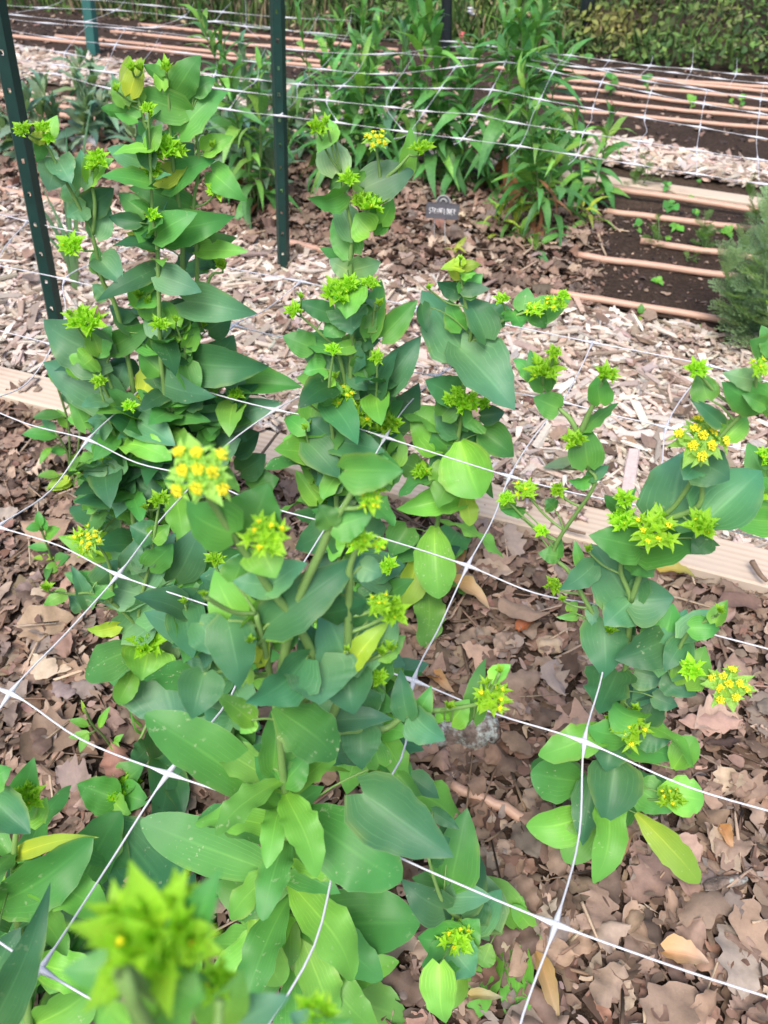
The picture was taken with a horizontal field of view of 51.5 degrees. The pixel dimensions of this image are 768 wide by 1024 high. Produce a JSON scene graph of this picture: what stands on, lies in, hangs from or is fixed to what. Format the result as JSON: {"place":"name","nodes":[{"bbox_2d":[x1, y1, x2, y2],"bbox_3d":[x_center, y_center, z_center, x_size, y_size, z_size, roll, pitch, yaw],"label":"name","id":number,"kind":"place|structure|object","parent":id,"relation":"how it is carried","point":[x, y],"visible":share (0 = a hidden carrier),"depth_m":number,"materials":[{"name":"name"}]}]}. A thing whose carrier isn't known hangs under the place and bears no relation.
{"place":"outdoors","nodes":[
{"label":"outdoors","id":0,"kind":"place"},
{"bbox_2d":[0,0,767,1023],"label":"ground","id":1,"kind":"structure","parent":0,"point":[634,202],"depth_m":1.25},
{"bbox_2d":[0,81,59,160],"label":"grey leaved plant","id":2,"kind":"object","parent":1,"relation":"on","point":[33,116],"visible":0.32,"depth_m":2.42,"materials":[{"name":"green plant"}]},
{"bbox_2d":[0,0,63,318],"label":"fence post","id":3,"kind":"object","parent":1,"relation":"on","point":[16,112],"visible":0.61,"depth_m":1.28,"materials":[{"name":"metal"}]},
{"bbox_2d":[0,214,767,1023],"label":"trellis net","id":4,"kind":"object","parent":3,"relation":"attached to","point":[556,924],"visible":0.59,"depth_m":0.69,"materials":[{"name":"fabric"}]},
{"bbox_2d":[26,511,68,579],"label":"weed seedling","id":5,"kind":"object","parent":1,"relation":"on","point":[40,523],"visible":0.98,"depth_m":1.21,"materials":[{"name":"green plant"}]},
{"bbox_2d":[23,67,74,151],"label":"grey leaved plant","id":6,"kind":"object","parent":1,"relation":"on","point":[38,83],"visible":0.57,"depth_m":2.47,"materials":[{"name":"green plant"}]},
{"bbox_2d":[22,372,82,489],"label":"weed seedling","id":7,"kind":"object","parent":1,"relation":"on","point":[45,416],"visible":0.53,"depth_m":1.34,"materials":[{"name":"green plant"}]},
{"bbox_2d":[37,467,83,490],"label":"weed seedling","id":8,"kind":"object","parent":1,"relation":"on","point":[63,483],"visible":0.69,"depth_m":1.35,"materials":[{"name":"green plant"}]},
{"bbox_2d":[50,45,104,95],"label":"grey leaved plant","id":9,"kind":"object","parent":1,"relation":"on","point":[92,75],"visible":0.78,"depth_m":2.92,"materials":[{"name":"green plant"}]},
{"bbox_2d":[55,72,122,150],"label":"grey leaved plant","id":10,"kind":"object","parent":1,"relation":"on","point":[79,114],"visible":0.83,"depth_m":2.51,"materials":[{"name":"green plant"}]},
{"bbox_2d":[12,115,174,586],"bbox_3d":[-0.355,-0.134,1.011,0.221,0.691,0.184,1,43,0],"label":"thoroughwax plant","id":11,"kind":"object","parent":1,"relation":"on","point":[84,348],"visible":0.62,"depth_m":0.94,"materials":[{"name":"green plant"}]},
{"bbox_2d":[68,700,123,751],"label":"weed seedling","id":12,"kind":"object","parent":1,"relation":"on","point":[83,723],"visible":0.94,"depth_m":0.96,"materials":[{"name":"green plant"}]},
{"bbox_2d":[0,758,201,1023],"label":"thoroughwax plant","id":13,"kind":"object","parent":1,"relation":"on","point":[42,898],"visible":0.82,"depth_m":0.62,"materials":[{"name":"green plant"}]},
{"bbox_2d":[81,74,127,146],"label":"grey leaved plant","id":14,"kind":"object","parent":1,"relation":"on","point":[110,121],"visible":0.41,"depth_m":2.55,"materials":[{"name":"green plant"}]},
{"bbox_2d":[49,373,206,587],"bbox_3d":[-0.332,-0.012,1.079,0.210,0.421,0.156,1,43,0],"label":"thoroughwax plant","id":15,"kind":"object","parent":1,"relation":"on","point":[123,490],"visible":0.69,"depth_m":1.01,"materials":[{"name":"green plant"}]},
{"bbox_2d":[39,489,227,815],"bbox_3d":[-0.286,0.165,0.893,0.164,0.419,0.245,14,45,13],"label":"thoroughwax plant","id":16,"kind":"object","parent":1,"relation":"on","point":[134,657],"visible":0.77,"depth_m":0.89,"materials":[{"name":"green plant"}]},
{"bbox_2d":[109,114,164,159],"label":"grey leaved plant","id":17,"kind":"object","parent":1,"relation":"on","point":[132,130],"visible":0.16,"depth_m":2.45,"materials":[{"name":"green plant"}]},
{"bbox_2d":[0,366,276,459],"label":"edging board","id":18,"kind":"object","parent":1,"relation":"on","point":[46,396],"visible":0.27,"depth_m":1.53,"materials":[{"name":"brown wood"}]},
{"bbox_2d":[91,101,265,540],"bbox_3d":[-0.269,-0.127,0.994,0.219,0.707,0.178,1,43,0],"label":"thoroughwax plant","id":19,"kind":"object","parent":1,"relation":"on","point":[171,342],"visible":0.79,"depth_m":0.96,"materials":[{"name":"green plant"}]},
{"bbox_2d":[97,54,301,558],"bbox_3d":[-0.248,-0.161,1.005,0.226,0.741,0.178,22,47,21],"label":"thoroughwax plant","id":20,"kind":"object","parent":1,"relation":"on","point":[184,96],"visible":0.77,"depth_m":0.87,"materials":[{"name":"green plant"}]},
{"bbox_2d":[134,552,278,744],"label":"thoroughwax plant","id":21,"kind":"object","parent":1,"relation":"on","point":[171,617],"visible":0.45,"depth_m":0.77,"materials":[{"name":"green plant"}]},
{"bbox_2d":[62,860,351,1023],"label":"thoroughwax plant","id":22,"kind":"object","parent":1,"relation":"on","point":[148,939],"visible":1,"depth_m":0.20,"materials":[{"name":"green plant"}]},
{"bbox_2d":[177,97,246,168],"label":"grey leaved plant","id":23,"kind":"object","parent":1,"relation":"on","point":[207,125],"visible":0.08,"depth_m":2.39,"materials":[{"name":"green plant"}]},
{"bbox_2d":[208,29,272,169],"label":"grey leaved plant","id":24,"kind":"object","parent":1,"relation":"on","point":[242,46],"visible":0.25,"depth_m":2.31,"materials":[{"name":"green plant"}]},
{"bbox_2d":[177,0,308,228],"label":"strawflower plant","id":25,"kind":"object","parent":1,"relation":"on","point":[241,170],"visible":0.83,"depth_m":2.05,"materials":[{"name":"green plant"}]},
{"bbox_2d":[205,124,303,210],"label":"grey leaved plant","id":26,"kind":"object","parent":1,"relation":"on","point":[267,160],"visible":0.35,"depth_m":2.21,"materials":[{"name":"green plant"}]},
{"bbox_2d":[250,46,295,130],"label":"grey leaved plant","id":27,"kind":"object","parent":1,"relation":"on","point":[266,85],"visible":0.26,"depth_m":2.62,"materials":[{"name":"green plant"}]},
{"bbox_2d":[269,0,289,270],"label":"fence post","id":28,"kind":"object","parent":1,"relation":"on","point":[277,30],"visible":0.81,"depth_m":1.75,"materials":[{"name":"metal"}]},
{"bbox_2d":[13,19,767,185],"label":"trellis net","id":29,"kind":"object","parent":28,"relation":"attached to","point":[634,163],"visible":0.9,"depth_m":1.84,"materials":[{"name":"fabric"}]},
{"bbox_2d":[264,71,327,165],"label":"grey leaved plant","id":30,"kind":"object","parent":1,"relation":"on","point":[294,90],"visible":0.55,"depth_m":2.45,"materials":[{"name":"green plant"}]},
{"bbox_2d":[6,0,604,58],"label":"long grass","id":31,"kind":"structure","parent":1,"relation":"on","point":[315,7],"depth_m":3.70,"materials":[{"name":"green plant"}]},
{"bbox_2d":[287,0,333,166],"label":"strawflower plant","id":32,"kind":"object","parent":1,"relation":"on","point":[310,87],"visible":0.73,"depth_m":2.31,"materials":[{"name":"green plant"}]},
{"bbox_2d":[140,433,512,1023],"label":"thoroughwax plant","id":33,"kind":"object","parent":1,"relation":"on","point":[273,890],"visible":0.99,"depth_m":0.53,"materials":[{"name":"green plant"}]},
{"bbox_2d":[264,342,398,561],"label":"thoroughwax plant","id":34,"kind":"object","parent":1,"relation":"on","point":[314,448],"visible":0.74,"depth_m":0.94,"materials":[{"name":"green plant"}]},
{"bbox_2d":[287,0,393,139],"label":"strawflower plant","id":35,"kind":"object","parent":1,"relation":"on","point":[329,41],"visible":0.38,"depth_m":2.51,"materials":[{"name":"green plant"}]},
{"bbox_2d":[289,22,410,195],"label":"strawflower plant","id":36,"kind":"object","parent":1,"relation":"on","point":[364,83],"visible":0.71,"depth_m":2.24,"materials":[{"name":"green plant"}]},
{"bbox_2d":[281,112,435,571],"bbox_3d":[-0.029,-0.110,0.973,0.190,0.717,0.142,-32,52,-30],"label":"thoroughwax plant","id":37,"kind":"object","parent":1,"relation":"on","point":[361,317],"visible":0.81,"depth_m":0.86,"materials":[{"name":"green plant"}]},
{"bbox_2d":[328,0,410,169],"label":"strawflower plant","id":38,"kind":"object","parent":1,"relation":"on","point":[377,35],"visible":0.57,"depth_m":2.21,"materials":[{"name":"green plant"}]},
{"bbox_2d":[299,544,459,819],"bbox_3d":[-0.006,0.191,0.824,0.150,0.482,0.178,-21,48,-22],"label":"thoroughwax plant","id":39,"kind":"object","parent":1,"relation":"on","point":[392,584],"visible":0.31,"depth_m":0.82,"materials":[{"name":"green plant"}]},
{"bbox_2d":[0,84,762,325],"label":"crumbled leaf litter","id":40,"kind":"object","parent":1,"relation":"on","point":[408,256],"visible":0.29,"depth_m":2.12,"materials":[{"name":"wood"}]},
{"bbox_2d":[289,239,324,252],"bbox_3d":[-0.202,-0.683,2.043,0.108,0.019,0.021,18,46,17],"label":"drip pipe","id":41,"kind":"object","parent":40,"relation":"on","point":[304,244],"visible":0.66,"depth_m":2.03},
{"bbox_2d":[0,381,767,1023],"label":"leaf litter","id":42,"kind":"object","parent":1,"relation":"on","point":[736,951],"visible":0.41,"depth_m":1.00,"materials":[{"name":"plant"}]},
{"bbox_2d":[427,668,453,691],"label":"fallen leaf","id":43,"kind":"object","parent":42,"relation":"on","point":[442,681],"visible":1,"depth_m":1.06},
{"bbox_2d":[424,713,499,749],"bbox_3d":[0.081,0.283,1.027,0.135,0.046,0.057,1,43,0],"label":"lichen log","id":44,"kind":"object","parent":42,"relation":"on","point":[480,735],"visible":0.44,"depth_m":1.01,"materials":[{"name":"grey wood"}]},
{"bbox_2d":[452,574,489,608],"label":"fallen leaf","id":45,"kind":"object","parent":42,"relation":"on","point":[469,585],"visible":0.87,"depth_m":1.17,"materials":[{"name":"plant"}]},
{"bbox_2d":[468,987,501,999],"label":"fallen leaf","id":46,"kind":"object","parent":42,"relation":"on","point":[479,993],"visible":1,"depth_m":0.79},
{"bbox_2d":[450,780,523,820],"bbox_3d":[0.132,0.351,0.959,0.110,0.016,0.017,19,46,18],"label":"drip pipe","id":47,"kind":"object","parent":42,"relation":"on","point":[513,812],"visible":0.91,"depth_m":0.96,"materials":[{"name":"plastic"}]},
{"bbox_2d":[534,951,559,1015],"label":"fallen leaf","id":48,"kind":"object","parent":42,"relation":"on","point":[548,981],"visible":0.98,"depth_m":0.80,"materials":[{"name":"plant"}]},
{"bbox_2d":[536,634,562,653],"bbox_3d":[0.236,0.189,1.137,0.038,0.024,0.030,1,43,0],"label":"bark chunk","id":49,"kind":"object","parent":42,"relation":"on","point":[555,642],"visible":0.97,"depth_m":1.13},
{"bbox_2d":[656,562,694,576],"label":"fallen leaf","id":50,"kind":"object","parent":42,"relation":"on","point":[677,567],"visible":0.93,"depth_m":1.22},
{"bbox_2d":[660,933,708,964],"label":"fallen leaf","id":51,"kind":"object","parent":42,"relation":"on","point":[678,948],"visible":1,"depth_m":0.83,"materials":[{"name":"plant"}]},
{"bbox_2d":[702,874,747,890],"bbox_3d":[0.383,0.415,0.893,0.052,0.011,0.013,-5,44,-7],"label":"lichen stick","id":52,"kind":"object","parent":42,"relation":"on","point":[717,883],"visible":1,"depth_m":0.89,"materials":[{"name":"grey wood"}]},
{"bbox_2d":[717,823,732,846],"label":"fallen leaf","id":53,"kind":"object","parent":42,"relation":"on","point":[726,831],"visible":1,"depth_m":0.92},
{"bbox_2d":[0,41,767,189],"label":"wood chips","id":54,"kind":"object","parent":1,"relation":"on","point":[710,164],"visible":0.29,"depth_m":2.58,"materials":[{"name":"wood"}]},
{"bbox_2d":[351,11,448,182],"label":"strawflower plant","id":55,"kind":"object","parent":1,"relation":"on","point":[388,121],"visible":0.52,"depth_m":2.29,"materials":[{"name":"green plant"}]},
{"bbox_2d":[385,0,493,200],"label":"strawflower plant","id":56,"kind":"object","parent":1,"relation":"on","point":[432,29],"visible":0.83,"depth_m":2.20,"materials":[{"name":"green plant"}]},
{"bbox_2d":[425,195,459,236],"bbox_3d":[0.148,-0.731,2.049,0.085,0.174,0.037,4,43,3],"label":"plant sign","id":57,"kind":"object","parent":1,"relation":"on","point":[443,207],"visible":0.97,"depth_m":2.00,"materials":[{"name":"metal"}]},
{"bbox_2d":[344,769,541,1022],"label":"thoroughwax plant","id":58,"kind":"object","parent":1,"relation":"on","point":[390,813],"visible":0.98,"depth_m":0.68,"materials":[{"name":"green plant"}]},
{"bbox_2d":[417,30,513,195],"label":"strawflower plant","id":59,"kind":"object","parent":1,"relation":"on","point":[467,81],"visible":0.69,"depth_m":2.21,"materials":[{"name":"green plant"}]},
{"bbox_2d":[385,254,570,647],"bbox_3d":[0.073,-0.075,1.042,0.190,0.577,0.224,-25,49,-25],"label":"thoroughwax plant","id":60,"kind":"object","parent":1,"relation":"on","point":[468,345],"visible":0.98,"depth_m":0.98,"materials":[{"name":"green plant"}]},
{"bbox_2d":[476,189,532,246],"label":"strawflower plant","id":61,"kind":"object","parent":1,"relation":"on","point":[518,212],"visible":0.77,"depth_m":2.11,"materials":[{"name":"green plant"}]},
{"bbox_2d":[264,433,767,599],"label":"edging board","id":62,"kind":"object","parent":1,"relation":"on","point":[728,560],"visible":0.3,"depth_m":1.28,"materials":[{"name":"brown wood"}]},
{"bbox_2d":[0,351,603,522],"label":"board crumbs","id":63,"kind":"object","parent":62,"relation":"on","point":[260,425],"visible":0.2,"depth_m":1.35,"materials":[{"name":"beige wood"}]},
{"bbox_2d":[447,0,585,206],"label":"strawflower plant","id":64,"kind":"object","parent":1,"relation":"on","point":[525,27],"visible":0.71,"depth_m":2.11,"materials":[{"name":"green plant"}]},
{"bbox_2d":[503,218,567,261],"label":"strawflower plant","id":65,"kind":"object","parent":1,"relation":"on","point":[546,239],"visible":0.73,"depth_m":2.05,"materials":[{"name":"green plant"}]},
{"bbox_2d":[477,0,594,184],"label":"strawflower plant","id":66,"kind":"object","parent":1,"relation":"on","point":[540,85],"visible":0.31,"depth_m":2.26,"materials":[{"name":"green plant"}]},
{"bbox_2d":[492,50,590,252],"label":"strawflower plant","id":67,"kind":"object","parent":1,"relation":"on","point":[531,176],"visible":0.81,"depth_m":2.02,"materials":[{"name":"green plant"}]},
{"bbox_2d":[347,0,767,73],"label":"weed thicket","id":68,"kind":"object","parent":1,"relation":"on","point":[652,44],"visible":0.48,"depth_m":3.42,"materials":[{"name":"green plant"}]},
{"bbox_2d":[365,143,762,206],"bbox_3d":[0.768,-0.987,2.410,1.793,0.022,0.059,15,45,14],"label":"edging board","id":69,"kind":"object","parent":1,"relation":"on","point":[739,199],"visible":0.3,"depth_m":2.37,"materials":[{"name":"brown wood"}]},
{"bbox_2d":[573,0,594,55],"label":"fence post","id":70,"kind":"object","parent":1,"relation":"on","point":[584,5],"visible":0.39,"depth_m":3.42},
{"bbox_2d":[536,98,636,214],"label":"strawflower plant","id":71,"kind":"object","parent":1,"relation":"on","point":[574,179],"visible":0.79,"depth_m":2.19,"materials":[{"name":"green plant"}]},
{"bbox_2d":[496,343,767,883],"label":"thoroughwax plant","id":72,"kind":"object","parent":1,"relation":"on","point":[694,495],"visible":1,"depth_m":0.68,"materials":[{"name":"green plant"}]},
{"bbox_2d":[624,151,661,185],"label":"feathery plant","id":73,"kind":"object","parent":1,"relation":"on","point":[635,174],"visible":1,"depth_m":2.39,"materials":[{"name":"green plant"}]},
{"bbox_2d":[739,301,767,537],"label":"thoroughwax plant","id":74,"kind":"object","parent":1,"relation":"on","point":[756,458],"visible":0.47,"depth_m":0.80,"materials":[{"name":"green plant"}]},
{"bbox_2d":[0,183,767,549],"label":"wood chip path","id":75,"kind":"structure","parent":0,"point":[602,507],"depth_m":1.73,"materials":[{"name":"wood"}]},
{"bbox_2d":[0,186,62,203],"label":"drip pipe","id":76,"kind":"object","parent":75,"relation":"on","point":[51,199],"visible":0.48,"depth_m":2.24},
{"bbox_2d":[30,104,90,289],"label":"grassy plant","id":77,"kind":"object","parent":75,"relation":"on","point":[71,261],"visible":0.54,"depth_m":1.78,"materials":[{"name":"green plant"}]},
{"bbox_2d":[543,456,575,473],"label":"torn leaf","id":78,"kind":"object","parent":75,"relation":"on","point":[561,462],"visible":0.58,"depth_m":1.39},
{"bbox_2d":[708,186,767,347],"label":"feathery plant","id":79,"kind":"object","parent":75,"relation":"on","point":[748,300],"visible":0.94,"depth_m":1.67,"materials":[{"name":"green plant"}]},
{"bbox_2d":[7,6,767,162],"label":"bed soil","id":80,"kind":"structure","parent":0,"point":[710,140],"depth_m":3.22,"materials":[{"name":"soil"}]},
{"bbox_2d":[81,0,99,54],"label":"fence post","id":81,"kind":"object","parent":80,"relation":"on","point":[89,13],"visible":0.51,"depth_m":3.28,"materials":[{"name":"metal"}]},
{"bbox_2d":[12,34,410,76],"bbox_3d":[-0.858,-1.943,3.372,2.057,0.020,0.017,12,44,11],"label":"drip pipe","id":82,"kind":"object","parent":80,"relation":"on","point":[299,64],"visible":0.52,"depth_m":3.39,"materials":[{"name":"plastic"}]},
{"bbox_2d":[55,34,384,70],"bbox_3d":[-0.731,-1.966,3.400,1.522,0.020,0.017,12,44,11],"label":"drip pipe","id":83,"kind":"object","parent":80,"relation":"on","point":[199,50],"visible":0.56,"depth_m":3.43,"materials":[{"name":"plastic"}]},
{"bbox_2d":[110,30,401,57],"bbox_3d":[-0.569,-2.045,3.487,1.381,0.022,0.018,11,44,10],"label":"drip pipe","id":84,"kind":"object","parent":80,"relation":"on","point":[199,40],"visible":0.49,"depth_m":3.53,"materials":[{"name":"plastic"}]},
{"bbox_2d":[138,23,398,51],"bbox_3d":[-0.540,-2.138,3.586,1.255,0.021,0.018,12,44,11],"label":"drip pipe","id":85,"kind":"object","parent":80,"relation":"on","point":[245,34],"visible":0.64,"depth_m":3.60,"materials":[{"name":"plastic"}]},
{"bbox_2d":[441,0,451,50],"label":"fence post","id":86,"kind":"object","parent":80,"relation":"on","point":[446,19],"visible":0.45,"depth_m":3.32,"materials":[{"name":"metal"}]},
{"bbox_2d":[7,0,767,97],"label":"trellis net","id":87,"kind":"object","parent":86,"relation":"attached to","point":[317,33],"visible":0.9,"depth_m":2.25,"materials":[{"name":"plastic"}]},
{"bbox_2d":[604,72,617,94],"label":"weed seedling","id":88,"kind":"object","parent":80,"relation":"on","point":[614,80],"visible":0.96,"depth_m":3.00,"materials":[{"name":"green plant"}]},
{"bbox_2d":[477,64,767,88],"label":"drip pipe","id":89,"kind":"object","parent":80,"relation":"on","point":[693,81],"visible":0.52,"depth_m":3.18,"materials":[{"name":"plastic"}]},
{"bbox_2d":[543,66,767,93],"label":"drip pipe","id":90,"kind":"object","parent":80,"relation":"on","point":[736,88],"visible":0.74,"depth_m":3.15,"materials":[{"name":"plastic"}]},
{"bbox_2d":[547,94,767,120],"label":"drip pipe","id":91,"kind":"object","parent":80,"relation":"on","point":[671,109],"visible":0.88,"depth_m":2.92,"materials":[{"name":"plastic"}]},
{"bbox_2d":[547,106,767,129],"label":"drip pipe","id":92,"kind":"object","parent":80,"relation":"on","point":[714,123],"visible":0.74,"depth_m":2.82,"materials":[{"name":"plastic"}]},
{"bbox_2d":[555,84,767,111],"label":"drip pipe","id":93,"kind":"object","parent":80,"relation":"on","point":[662,99],"visible":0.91,"depth_m":3.01,"materials":[{"name":"plastic"}]},
{"bbox_2d":[561,77,767,101],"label":"drip pipe","id":94,"kind":"object","parent":80,"relation":"on","point":[684,91],"visible":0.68,"depth_m":3.09,"materials":[{"name":"plastic"}]},
{"bbox_2d":[573,206,766,331],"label":"bed soil","id":95,"kind":"structure","parent":0,"point":[626,243],"depth_m":2.02,"materials":[{"name":"soil"}]},
{"bbox_2d":[572,194,615,229],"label":"strawflower plant","id":96,"kind":"object","parent":95,"relation":"on","point":[590,216],"visible":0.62,"depth_m":2.14,"materials":[{"name":"green plant"}]},
{"bbox_2d":[550,288,759,330],"bbox_3d":[0.630,-0.467,1.837,0.495,0.019,0.019,14,45,13],"label":"drip pipe","id":97,"kind":"object","parent":95,"relation":"on","point":[662,309],"visible":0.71,"depth_m":1.83,"materials":[{"name":"plastic"}]},
{"bbox_2d":[641,213,670,246],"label":"feathery plant","id":98,"kind":"object","parent":95,"relation":"on","point":[656,234],"visible":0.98,"depth_m":2.07,"materials":[{"name":"green plant"}]},
{"bbox_2d":[575,251,766,281],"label":"drip pipe","id":99,"kind":"object","parent":95,"relation":"on","point":[654,265],"visible":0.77,"depth_m":1.99,"materials":[{"name":"plastic"}]},
{"bbox_2d":[663,199,679,212],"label":"weed seedling","id":100,"kind":"object","parent":95,"relation":"on","point":[668,206],"visible":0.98,"depth_m":2.27,"materials":[{"name":"green plant"}]},
{"bbox_2d":[596,184,766,213],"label":"drip pipe","id":101,"kind":"object","parent":95,"relation":"on","point":[692,200],"visible":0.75,"depth_m":2.30,"materials":[{"name":"plastic"}]},
{"bbox_2d":[606,208,766,232],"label":"drip pipe","id":102,"kind":"object","parent":95,"relation":"on","point":[663,218],"visible":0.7,"depth_m":2.19,"materials":[{"name":"plastic"}]},
{"bbox_2d":[640,237,764,262],"bbox_3d":[0.849,-0.674,2.059,0.366,0.019,0.020,13,44,12],"label":"drip pipe","id":103,"kind":"object","parent":95,"relation":"on","point":[685,247],"visible":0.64,"depth_m":2.07,"materials":[{"name":"plastic"}]},
{"bbox_2d":[690,209,721,252],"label":"plant","id":104,"kind":"object","parent":95,"relation":"on","point":[706,231],"visible":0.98,"depth_m":2.06,"materials":[{"name":"green plant"}]},
{"bbox_2d":[738,171,767,248],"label":"feathery plant","id":105,"kind":"object","parent":95,"relation":"on","point":[753,212],"visible":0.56,"depth_m":2.04,"materials":[{"name":"green plant"}]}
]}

